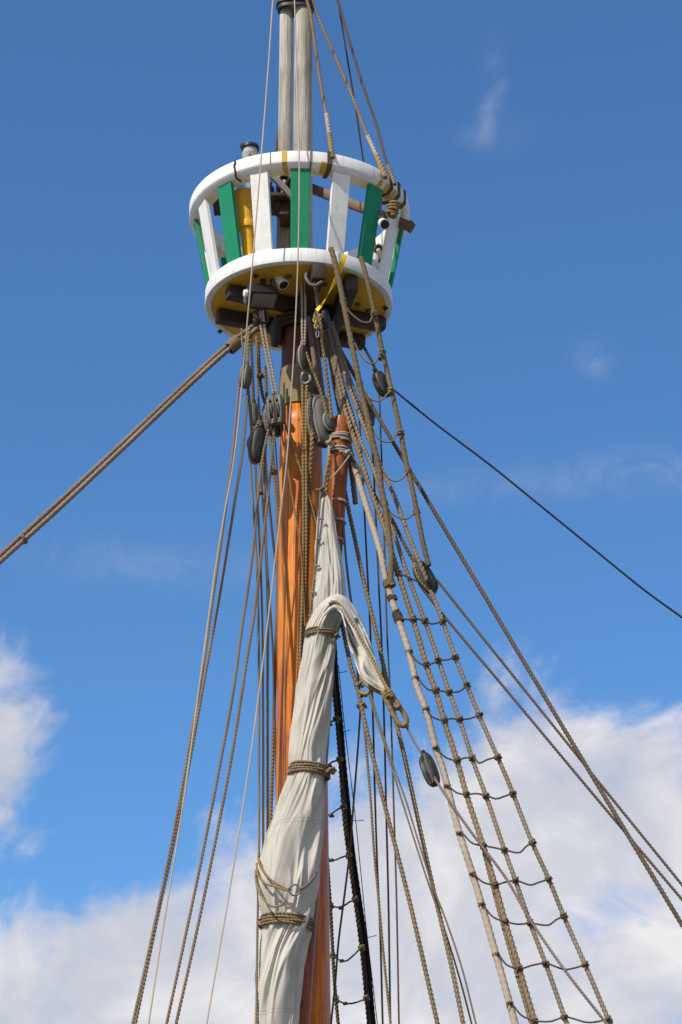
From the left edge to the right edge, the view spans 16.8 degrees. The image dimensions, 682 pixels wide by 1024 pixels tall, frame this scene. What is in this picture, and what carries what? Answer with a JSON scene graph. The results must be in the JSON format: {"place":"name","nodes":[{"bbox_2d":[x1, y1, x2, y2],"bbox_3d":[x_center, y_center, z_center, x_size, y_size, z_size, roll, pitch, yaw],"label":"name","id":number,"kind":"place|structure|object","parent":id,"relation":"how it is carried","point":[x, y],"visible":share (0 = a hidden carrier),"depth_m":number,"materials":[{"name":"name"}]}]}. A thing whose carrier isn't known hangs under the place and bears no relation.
{"place":"outdoors","nodes":[
{"label":"outdoors","id":0,"kind":"place"},
{"bbox_2d":[306,386,332,448],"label":"pulley block","id":1,"kind":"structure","parent":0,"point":[315,411],"depth_m":22.40,"materials":[{"name":"wood"}]},
{"bbox_2d":[298,372,304,674],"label":"line","id":2,"kind":"object","parent":1,"relation":"hanging from","point":[303,517],"visible":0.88,"depth_m":22.06,"materials":[{"name":"beige fabric"}]},
{"bbox_2d":[301,385,307,659],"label":"line","id":3,"kind":"object","parent":1,"relation":"hanging from","point":[306,507],"visible":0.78,"depth_m":22.09,"materials":[{"name":"beige fabric"}]},
{"bbox_2d":[302,425,314,629],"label":"line","id":4,"kind":"object","parent":1,"relation":"hanging from","point":[311,465],"visible":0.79,"depth_m":22.24,"materials":[{"name":"fabric"}]},
{"bbox_2d":[0,0,681,1023],"label":"sky","id":5,"kind":"structure","parent":0,"point":[534,147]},
{"bbox_2d":[366,392,375,425],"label":"pulley block","id":6,"kind":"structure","parent":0,"point":[372,416],"depth_m":22.78,"materials":[{"name":"wood"}]},
{"bbox_2d":[358,419,383,1023],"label":"line","id":7,"kind":"object","parent":6,"relation":"hanging from","point":[381,980],"visible":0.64,"depth_m":21.24,"materials":[{"name":"brown fabric"}]},
{"bbox_2d":[371,450,391,1018],"bbox_3d":[0.366,3.872,20.607,0.231,10.689,0.022,0,-24,0],"label":"line","id":8,"kind":"object","parent":6,"relation":"hanging from","point":[388,900],"visible":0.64,"depth_m":21.21,"materials":[{"name":"brown fabric"}]},
{"bbox_2d":[340,620,439,1023],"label":"line","id":9,"kind":"object","parent":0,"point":[395,846],"visible":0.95,"depth_m":20.32,"materials":[{"name":"fabric"}]},
{"bbox_2d":[356,702,366,709],"bbox_3d":[0.190,1.757,20.972,0.102,0.057,0.096,0,-24,0],"label":"knot","id":10,"kind":"object","parent":9,"relation":"attached to","point":[363,704],"visible":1,"depth_m":20.96,"materials":[{"name":"fabric"}]},
{"bbox_2d":[363,727,391,1023],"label":"line","id":11,"kind":"object","parent":10,"relation":"hanging from","point":[377,888],"visible":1,"depth_m":20.35,"materials":[{"name":"fabric"}]},
{"bbox_2d":[324,330,538,1023],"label":"shroud","id":12,"kind":"object","parent":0,"point":[498,897],"visible":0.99,"depth_m":20.37,"materials":[{"name":"fabric"}]},
{"bbox_2d":[432,745,501,763],"bbox_3d":[1.095,2.110,20.041,0.612,0.194,0.130,0,-24,0],"label":"ratline","id":13,"kind":"object","parent":12,"relation":"attached to","point":[472,757],"visible":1,"depth_m":19.99,"materials":[{"name":"brown fabric"}]},
{"bbox_2d":[443,783,516,799],"bbox_3d":[1.195,2.401,19.798,0.632,0.164,0.114,-1,-24,2],"label":"ratline","id":14,"kind":"object","parent":12,"relation":"attached to","point":[483,794],"visible":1,"depth_m":19.75,"materials":[{"name":"brown fabric"}]},
{"bbox_2d":[456,830,536,853],"bbox_3d":[1.312,2.788,19.475,0.684,0.224,0.126,-1,-24,2],"label":"ratline","id":15,"kind":"object","parent":12,"relation":"attached to","point":[503,849],"visible":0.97,"depth_m":19.43,"materials":[{"name":"brown fabric"}]},
{"bbox_2d":[468,871,552,888],"bbox_3d":[1.416,3.062,19.245,0.703,0.155,0.129,0,-24,0],"label":"ratline","id":16,"kind":"object","parent":12,"relation":"attached to","point":[513,880],"visible":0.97,"depth_m":19.20,"materials":[{"name":"brown fabric"}]},
{"bbox_2d":[477,902,568,926],"bbox_3d":[1.499,3.311,19.024,0.753,0.233,0.133,-1,-24,2],"label":"ratline","id":17,"kind":"object","parent":12,"relation":"attached to","point":[528,923],"visible":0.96,"depth_m":18.97,"materials":[{"name":"brown fabric"}]},
{"bbox_2d":[492,951,588,972],"bbox_3d":[1.621,3.654,18.737,0.789,0.197,0.134,0,-24,0],"label":"ratline","id":18,"kind":"object","parent":12,"relation":"attached to","point":[545,963],"visible":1,"depth_m":18.69,"materials":[{"name":"brown fabric"}]},
{"bbox_2d":[506,1000,612,1023],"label":"ratline","id":19,"kind":"object","parent":12,"relation":"attached to","point":[562,1017],"visible":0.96,"depth_m":18.37,"materials":[{"name":"brown fabric"}]},
{"bbox_2d":[338,376,568,1023],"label":"shroud","id":20,"kind":"object","parent":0,"point":[479,779],"visible":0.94,"depth_m":20.24,"materials":[{"name":"brown fabric"}]},
{"bbox_2d":[482,854,530,1023],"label":"shroud","id":21,"kind":"object","parent":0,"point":[515,973],"visible":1,"depth_m":18.83,"materials":[{"name":"fabric"}]},
{"label":"ground","id":22,"kind":"structure","parent":0,"visible":0},
{"bbox_2d":[276,312,330,1023],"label":"mast","id":23,"kind":"object","parent":22,"relation":"on","point":[320,1013],"visible":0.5,"depth_m":22.02,"materials":[{"name":"brown wood"}]},
{"bbox_2d":[259,461,275,788],"bbox_3d":[-0.660,1.976,21.670,0.325,5.713,0.026,0,-24,0],"label":"line","id":24,"kind":"object","parent":23,"relation":"attached to","point":[273,664],"visible":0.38,"depth_m":21.90,"materials":[{"name":"brown fabric"}]},
{"bbox_2d":[262,397,275,435],"bbox_3d":[-0.701,-0.927,22.459,0.149,0.414,0.146,14,-27,-28],"label":"pulley block","id":25,"kind":"object","parent":23,"relation":"hanging from","point":[266,425],"depth_m":22.38,"materials":[{"name":"wood"}]},
{"bbox_2d":[165,429,269,1023],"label":"line","id":26,"kind":"object","parent":25,"relation":"hanging from","point":[221,753],"visible":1,"depth_m":20.77,"materials":[{"name":"fabric"}]},
{"bbox_2d":[265,433,275,574],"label":"line","id":27,"kind":"object","parent":23,"relation":"attached to","point":[271,523],"visible":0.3,"depth_m":22.57,"materials":[{"name":"brown fabric"}]},
{"bbox_2d":[263,366,278,824],"bbox_3d":[-0.688,3.386,21.075,0.191,10.609,0.040,0,-24,0],"label":"line","id":28,"kind":"object","parent":23,"relation":"attached to","point":[276,622],"visible":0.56,"depth_m":22.09,"materials":[{"name":"fabric"}]},
{"bbox_2d":[189,150,409,360],"bbox_3d":[-0.430,-2.385,23.611,2.280,1.624,2.280,0,-24,0],"label":"lookout basket","id":29,"kind":"object","parent":23,"relation":"attached to","point":[226,284],"visible":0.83,"depth_m":23.03,"materials":[{"name":"white paint"}]},
{"bbox_2d":[0,319,261,556],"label":"stay","id":30,"kind":"object","parent":29,"relation":"attached to","point":[51,508],"visible":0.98,"depth_m":21.96,"materials":[{"name":"brown fabric"}]},
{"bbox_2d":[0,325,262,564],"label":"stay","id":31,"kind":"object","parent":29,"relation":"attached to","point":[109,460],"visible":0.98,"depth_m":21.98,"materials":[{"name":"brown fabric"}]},
{"bbox_2d":[148,0,273,1023],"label":"line","id":32,"kind":"object","parent":29,"relation":"hanging from","point":[221,529],"visible":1,"depth_m":21.50,"materials":[{"name":"brown fabric"}]},
{"bbox_2d":[240,328,243,359],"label":"pendant","id":33,"kind":"object","parent":29,"relation":"hanging from","point":[241,329],"visible":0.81,"depth_m":22.60,"materials":[{"name":"beige fabric"}]},
{"bbox_2d":[238,361,251,388],"bbox_3d":[-0.929,-1.329,22.463,0.117,0.293,0.163,-10,-26,21],"label":"pulley block","id":34,"kind":"object","parent":33,"relation":"hanging from","point":[247,379],"depth_m":22.41,"materials":[{"name":"wood"}]},
{"bbox_2d":[131,375,239,1023],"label":"line","id":35,"kind":"object","parent":34,"relation":"hanging from","point":[178,806],"visible":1,"depth_m":20.51,"materials":[{"name":"brown fabric"}]},
{"bbox_2d":[134,388,248,1023],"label":"line","id":36,"kind":"object","parent":34,"relation":"hanging from","point":[214,624],"visible":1,"depth_m":21.05,"materials":[{"name":"fabric"}]},
{"bbox_2d":[248,388,255,451],"bbox_3d":[-0.868,-0.894,22.360,0.108,0.728,0.072,0,-24,0],"label":"pendant","id":37,"kind":"object","parent":34,"relation":"hanging from","point":[250,415],"visible":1,"depth_m":22.39,"materials":[{"name":"fabric"}]},
{"bbox_2d":[246,420,266,464],"bbox_3d":[-0.813,-0.669,22.300,0.210,0.467,0.133,13,-27,-27],"label":"pulley block","id":38,"kind":"object","parent":37,"relation":"hanging from","point":[255,440],"depth_m":22.24,"materials":[{"name":"wood"}]},
{"bbox_2d":[249,461,260,1023],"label":"line","id":39,"kind":"object","parent":38,"relation":"hanging from","point":[259,812],"visible":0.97,"depth_m":20.85,"materials":[{"name":"fabric"}]},
{"bbox_2d":[254,465,264,848],"bbox_3d":[-0.684,3.672,20.055,0.086,9.576,0.880,7,-25,-15],"label":"line","id":40,"kind":"object","parent":38,"relation":"hanging from","point":[263,699],"visible":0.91,"depth_m":21.22,"materials":[{"name":"fabric"}]},
{"bbox_2d":[234,187,254,255],"bbox_3d":[-0.967,-2.794,23.115,0.250,0.955,0.214,0,-24,0],"label":"yellow tube","id":41,"kind":"object","parent":29,"relation":"in","point":[243,198],"visible":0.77,"depth_m":23.11,"materials":[{"name":"yellow metal"}]},
{"bbox_2d":[213,192,290,227],"bbox_3d":[-0.893,-3.091,23.707,0.842,0.198,0.400,0,-24,0],"label":"shelf board","id":42,"kind":"object","parent":29,"relation":"attached to","point":[280,204],"visible":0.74,"depth_m":23.64,"materials":[{"name":"brown wood"}]},
{"bbox_2d":[237,142,273,191],"bbox_3d":[-0.881,-3.492,23.885,0.390,0.674,0.390,0,-24,0],"label":"navigation lantern","id":43,"kind":"object","parent":42,"relation":"on","point":[247,148],"visible":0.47,"depth_m":23.88,"materials":[{"name":"grey paint"}]},
{"bbox_2d":[249,150,309,212],"bbox_3d":[-0.629,-3.358,23.571,0.642,0.693,0.043,5,-24,-11],"label":"leaning batten","id":44,"kind":"object","parent":42,"relation":"attached to","point":[281,185],"visible":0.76,"depth_m":23.55,"materials":[{"name":"grey wood"}]},
{"bbox_2d":[206,0,299,1023],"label":"line","id":45,"kind":"object","parent":29,"relation":"hanging from","point":[278,524],"visible":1,"depth_m":21.49,"materials":[{"name":"brown fabric"}]},
{"bbox_2d":[255,337,260,418],"bbox_3d":[-0.813,-1.308,22.680,0.078,0.923,0.034,10,-26,-21],"label":"pendant","id":46,"kind":"object","parent":29,"relation":"hanging from","point":[257,388],"visible":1,"depth_m":22.64,"materials":[{"name":"beige fabric"}]},
{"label":"pulley block","id":47,"kind":"object","parent":46,"relation":"hanging from","visible":0},
{"bbox_2d":[263,452,269,831],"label":"line","id":48,"kind":"object","parent":47,"relation":"hanging from","point":[267,675],"visible":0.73,"depth_m":21.36,"materials":[{"name":"fabric"}]},
{"bbox_2d":[243,279,279,309],"bbox_3d":[-0.807,-2.177,22.806,0.372,0.374,0.249,9,-26,-19],"label":"floodlight","id":49,"kind":"object","parent":29,"relation":"attached to","point":[263,294],"visible":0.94,"depth_m":22.73,"materials":[{"name":"black paint"}]},
{"bbox_2d":[252,307,269,325],"bbox_3d":[-0.784,-1.928,22.743,0.168,0.190,0.103,7,-25,-15],"label":"lashing","id":50,"kind":"object","parent":49,"relation":"attached to","point":[256,319],"visible":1,"depth_m":22.72,"materials":[{"name":"fabric"}]},
{"bbox_2d":[261,310,277,393],"bbox_3d":[-0.699,-1.575,22.612,0.185,0.927,0.037,6,-25,-13],"label":"pendant","id":51,"kind":"object","parent":50,"relation":"hanging from","point":[268,350],"visible":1,"depth_m":22.60,"materials":[{"name":"fabric"}]},
{"bbox_2d":[266,391,285,426],"bbox_3d":[-0.633,-0.999,22.392,0.187,0.377,0.176,-5,-25,12],"label":"pulley block","id":52,"kind":"object","parent":51,"relation":"hanging from","point":[275,410],"depth_m":22.32,"materials":[{"name":"wood"}]},
{"bbox_2d":[175,426,275,1023],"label":"line","id":53,"kind":"object","parent":52,"relation":"hanging from","point":[232,748],"visible":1,"depth_m":20.82,"materials":[{"name":"fabric"}]},
{"bbox_2d":[274,434,285,781],"bbox_3d":[-0.582,0.714,21.728,0.175,3.859,0.017,0,-24,0],"label":"line","id":54,"kind":"object","parent":52,"relation":"hanging from","point":[283,613],"visible":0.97,"depth_m":21.62,"materials":[{"name":"beige fabric"}]},
{"bbox_2d":[279,425,305,627],"bbox_3d":[-0.481,0.022,22.069,0.311,2.312,0.019,0,-24,0],"label":"line","id":55,"kind":"object","parent":52,"relation":"hanging from","point":[296,525],"visible":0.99,"depth_m":22.02,"materials":[{"name":"beige fabric"}]},
{"bbox_2d":[276,5,292,248],"bbox_3d":[-0.591,-3.910,24.323,0.150,3.750,0.150,0,-24,0],"label":"signal pole","id":56,"kind":"object","parent":29,"relation":"on","point":[285,96],"visible":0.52,"depth_m":24.50,"materials":[{"name":"white wood"}]},
{"bbox_2d":[276,0,313,248],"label":"topmast","id":57,"kind":"object","parent":29,"relation":"on","point":[304,60],"visible":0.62,"depth_m":24.49,"materials":[{"name":"white wood"}]},
{"bbox_2d":[311,0,385,177],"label":"backstay","id":58,"kind":"object","parent":57,"relation":"attached to","point":[339,67],"visible":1,"depth_m":24.19,"materials":[{"name":"fabric"}]},
{"bbox_2d":[339,11,363,161],"bbox_3d":[-0.046,-5.527,25.339,0.787,6.262,0.022,0,-24,0],"label":"backstay","id":59,"kind":"object","parent":57,"relation":"attached to","point":[352,87],"visible":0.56,"depth_m":24.94,"materials":[{"name":"fabric"}]},
{"bbox_2d":[300,281,303,340],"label":"pendant","id":60,"kind":"object","parent":29,"relation":"hanging from","point":[301,302],"visible":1,"depth_m":22.80,"materials":[{"name":"fabric"}]},
{"bbox_2d":[296,341,308,370],"bbox_3d":[-0.374,-1.525,22.615,0.105,0.329,0.161,-14,-28,29],"label":"pulley block","id":61,"kind":"object","parent":60,"relation":"hanging from","point":[301,360],"depth_m":22.56,"materials":[{"name":"wood"}]},
{"bbox_2d":[313,281,319,307],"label":"pendant","id":62,"kind":"object","parent":29,"relation":"hanging from","point":[316,296],"visible":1,"depth_m":22.63,"materials":[{"name":"brown fabric"}]},
{"bbox_2d":[313,307,330,331],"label":"pulley block","id":63,"kind":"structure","parent":62,"relation":"hanging from","point":[325,319],"depth_m":22.59,"materials":[{"name":"wood"}]},
{"bbox_2d":[318,314,332,419],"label":"line","id":64,"kind":"object","parent":63,"relation":"hanging from","point":[325,366],"visible":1,"depth_m":22.45,"materials":[{"name":"beige fabric"}]},
{"bbox_2d":[305,0,333,158],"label":"backstay","id":65,"kind":"object","parent":29,"relation":"attached to","point":[317,58],"visible":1,"depth_m":24.07,"materials":[{"name":"fabric"}]},
{"bbox_2d":[326,343,357,504],"bbox_3d":[0.000,-0.976,22.702,0.342,2.001,0.082,-5,-24,11],"label":"pendant","id":66,"kind":"object","parent":29,"relation":"hanging from","point":[353,485],"visible":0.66,"depth_m":22.43,"materials":[{"name":"brown fabric"}]},
{"bbox_2d":[346,492,465,1023],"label":"line","id":67,"kind":"object","parent":66,"relation":"hanging from","point":[418,821],"visible":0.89,"depth_m":20.70,"materials":[{"name":"fabric"}]},
{"bbox_2d":[327,328,360,438],"bbox_3d":[0.022,-1.296,22.678,0.396,1.344,0.072,-13,-27,28],"label":"pendant","id":68,"kind":"object","parent":29,"relation":"hanging from","point":[334,355],"visible":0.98,"depth_m":22.78,"materials":[{"name":"brown fabric"}]},
{"bbox_2d":[299,415,351,1023],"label":"sprit spar","id":69,"kind":"object","parent":68,"relation":"hanging from","point":[341,439],"visible":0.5,"depth_m":22.04,"materials":[{"name":"brown wood"}]},
{"bbox_2d":[254,492,408,1023],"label":"furled sail","id":70,"kind":"object","parent":69,"relation":"hanging from","point":[291,851],"visible":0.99,"depth_m":20.46,"materials":[{"name":"fabric"}]},
{"bbox_2d":[259,911,315,935],"bbox_3d":[-0.470,3.602,20.136,0.507,0.165,0.466,0,-24,0],"label":"gasket","id":71,"kind":"object","parent":70,"relation":"attached to","point":[264,919],"visible":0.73,"depth_m":19.97,"materials":[{"name":"fabric"}]},
{"bbox_2d":[287,760,336,781],"bbox_3d":[-0.260,2.319,20.706,0.450,0.164,0.372,0,-24,0],"label":"gasket","id":72,"kind":"object","parent":70,"relation":"attached to","point":[327,770],"visible":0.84,"depth_m":20.57,"materials":[{"name":"fabric"}]},
{"bbox_2d":[304,626,340,639],"bbox_3d":[-0.171,1.136,21.233,0.336,0.096,0.301,0,-24,0],"label":"gasket","id":73,"kind":"object","parent":70,"relation":"attached to","point":[335,634],"visible":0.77,"depth_m":21.13,"materials":[{"name":"fabric"}]},
{"bbox_2d":[359,685,371,695],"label":"line","id":74,"kind":"object","parent":70,"relation":"attached to","point":[361,692],"visible":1,"depth_m":20.77,"materials":[{"name":"beige fabric"}]},
{"bbox_2d":[368,695,471,1023],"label":"line","id":75,"kind":"object","parent":74,"relation":"hanging from","point":[432,895],"visible":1,"depth_m":20.11,"materials":[{"name":"brown fabric"}]},
{"bbox_2d":[370,694,476,1023],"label":"line","id":76,"kind":"object","parent":74,"relation":"hanging from","point":[434,891],"visible":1,"depth_m":20.04,"materials":[{"name":"brown fabric"}]},
{"bbox_2d":[403,721,420,753],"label":"line","id":77,"kind":"object","parent":70,"relation":"hanging from","point":[414,742],"visible":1,"depth_m":20.18,"materials":[{"name":"grey fabric"}]},
{"bbox_2d":[419,750,439,787],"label":"pulley block","id":78,"kind":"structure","parent":77,"relation":"hanging from","point":[428,767],"depth_m":19.86,"materials":[{"name":"wood"}]},
{"bbox_2d":[434,776,607,1023],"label":"line","id":79,"kind":"object","parent":78,"relation":"hanging from","point":[591,1004],"visible":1,"depth_m":18.74,"materials":[{"name":"grey fabric"}]},
{"bbox_2d":[343,514,360,689],"bbox_3d":[0.086,0.730,21.699,0.214,2.318,0.027,0,-24,0],"label":"line","id":80,"kind":"object","parent":69,"relation":"hanging from","point":[348,580],"visible":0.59,"depth_m":21.78,"materials":[{"name":"fabric"}]},
{"bbox_2d":[330,710,360,1023],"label":"line","id":81,"kind":"object","parent":80,"relation":"hanging from","point":[346,880],"visible":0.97,"depth_m":20.63,"materials":[{"name":"brown fabric"}]},
{"bbox_2d":[349,456,414,561],"bbox_3d":[0.386,-0.030,21.780,0.754,1.298,0.060,-17,-29,33],"label":"line","id":82,"kind":"object","parent":69,"relation":"attached to","point":[408,551],"visible":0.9,"depth_m":21.62,"materials":[{"name":"brown fabric"}]},
{"bbox_2d":[411,556,437,593],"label":"pulley block","id":83,"kind":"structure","parent":82,"relation":"hanging from","point":[431,583],"depth_m":21.22,"materials":[{"name":"wood"}]},
{"bbox_2d":[429,589,611,1023],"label":"shroud","id":84,"kind":"object","parent":83,"relation":"hanging from","point":[527,829],"visible":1,"depth_m":19.65,"materials":[{"name":"brown fabric"}]},
{"bbox_2d":[422,706,483,722],"bbox_3d":[0.983,1.783,20.304,0.542,0.180,0.133,0,-24,0],"label":"ratline","id":85,"kind":"object","parent":84,"relation":"attached to","point":[478,714],"visible":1,"depth_m":20.26,"materials":[{"name":"brown fabric"}]},
{"bbox_2d":[418,584,681,900],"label":"line","id":86,"kind":"object","parent":83,"relation":"hanging from","point":[555,749],"visible":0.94,"depth_m":20.22,"materials":[{"name":"brown fabric"}]},
{"bbox_2d":[436,578,681,886],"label":"line","id":87,"kind":"object","parent":83,"relation":"hanging from","point":[560,734],"visible":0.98,"depth_m":20.27,"materials":[{"name":"brown fabric"}]},
{"bbox_2d":[330,321,364,422],"bbox_3d":[0.097,-1.286,22.654,0.481,1.401,0.076,-10,-26,22],"label":"pendant","id":88,"kind":"object","parent":29,"relation":"hanging from","point":[338,346],"visible":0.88,"depth_m":22.77,"materials":[{"name":"brown fabric"}]},
{"bbox_2d":[328,247,393,586],"bbox_3d":[0.183,-0.950,21.894,0.619,3.585,0.090,0,-24,0],"label":"shroud","id":89,"kind":"object","parent":29,"relation":"hanging from","point":[331,250],"visible":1,"depth_m":21.87,"materials":[{"name":"brown fabric"}]},
{"bbox_2d":[313,184,414,232],"bbox_3d":[0.146,-3.175,23.930,1.325,0.934,0.100,-11,-26,23],"label":"wooden bar","id":90,"kind":"object","parent":29,"relation":"attached to","point":[408,226],"visible":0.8,"depth_m":23.86,"materials":[{"name":"brown wood"}]},
{"bbox_2d":[336,0,395,184],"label":"backstay","id":91,"kind":"object","parent":29,"relation":"attached to","point":[363,87],"visible":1,"depth_m":24.28,"materials":[{"name":"brown fabric"}]},
{"bbox_2d":[358,336,375,367],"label":"line","id":92,"kind":"object","parent":29,"relation":"hanging from","point":[366,351],"visible":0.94,"depth_m":22.72,"materials":[{"name":"fabric"}]},
{"bbox_2d":[372,367,389,397],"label":"pulley block","id":93,"kind":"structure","parent":92,"relation":"hanging from","point":[379,380],"depth_m":22.51,"materials":[{"name":"wood"}]},
{"bbox_2d":[378,395,399,1023],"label":"line","id":94,"kind":"object","parent":93,"relation":"hanging from","point":[392,759],"visible":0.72,"depth_m":21.05,"materials":[{"name":"brown fabric"}]},
{"bbox_2d":[385,383,681,617],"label":"line","id":95,"kind":"object","parent":93,"relation":"hanging from","point":[540,505],"visible":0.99,"depth_m":21.52,"materials":[{"name":"black fabric"}]},
{"bbox_2d":[336,348,428,581],"bbox_3d":[0.351,-0.600,22.079,1.171,3.029,0.099,-19,-30,37],"label":"shroud","id":96,"kind":"object","parent":29,"relation":"hanging from","point":[390,488],"visible":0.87,"depth_m":21.84,"materials":[{"name":"brown fabric"}]},
{"bbox_2d":[358,256,430,566],"bbox_3d":[0.503,-0.998,22.003,0.672,3.347,0.087,-4,-24,10],"label":"shroud","id":97,"kind":"object","parent":29,"relation":"hanging from","point":[398,422],"visible":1,"depth_m":21.95,"materials":[{"name":"brown fabric"}]},
{"bbox_2d":[323,331,518,1023],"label":"shroud","id":98,"kind":"object","parent":29,"relation":"attached to","point":[454,815],"visible":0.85,"depth_m":20.05,"materials":[{"name":"fabric"}]},
{"bbox_2d":[279,310,320,345],"bbox_3d":[-0.430,-1.828,23.363,0.521,0.227,0.529,0,-24,0],"label":"shroud collar","id":99,"kind":"object","parent":23,"relation":"attached to","point":[288,318],"visible":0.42,"depth_m":23.17,"materials":[{"name":"fabric"}]},
{"bbox_2d":[306,316,318,386],"bbox_3d":[-0.274,-1.530,22.814,0.154,0.920,0.055,-9,-25,18],"label":"pendant","id":100,"kind":"object","parent":23,"relation":"hanging from","point":[312,344],"visible":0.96,"depth_m":22.84,"materials":[{"name":"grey fabric"}]},
{"bbox_2d":[312,323,324,394],"bbox_3d":[-0.225,-1.483,22.869,0.155,0.874,0.064,-5,-24,11],"label":"pendant","id":101,"kind":"object","parent":23,"relation":"hanging from","point":[319,363],"visible":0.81,"depth_m":22.85,"materials":[{"name":"brown fabric"}]},
{"bbox_2d":[329,865,339,1023],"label":"shroud","id":102,"kind":"object","parent":23,"relation":"attached to","point":[332,956],"visible":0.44,"depth_m":21.83,"materials":[{"name":"brown fabric"}]},
{"bbox_2d":[322,495,375,1023],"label":"shroud","id":103,"kind":"object","parent":23,"relation":"attached to","point":[361,911],"visible":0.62,"depth_m":22.17,"materials":[{"name":"black fabric"}]},
{"bbox_2d":[332,664,370,1023],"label":"shroud","id":104,"kind":"object","parent":23,"relation":"attached to","point":[351,873],"visible":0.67,"depth_m":22.12,"materials":[{"name":"fabric"}]},
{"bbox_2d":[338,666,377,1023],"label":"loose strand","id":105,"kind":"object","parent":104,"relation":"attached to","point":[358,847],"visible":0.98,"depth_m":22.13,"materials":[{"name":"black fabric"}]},
{"bbox_2d":[342,349,681,927],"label":"line","id":106,"kind":"object","parent":23,"relation":"attached to","point":[552,710],"visible":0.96,"depth_m":20.49,"materials":[{"name":"brown fabric"}]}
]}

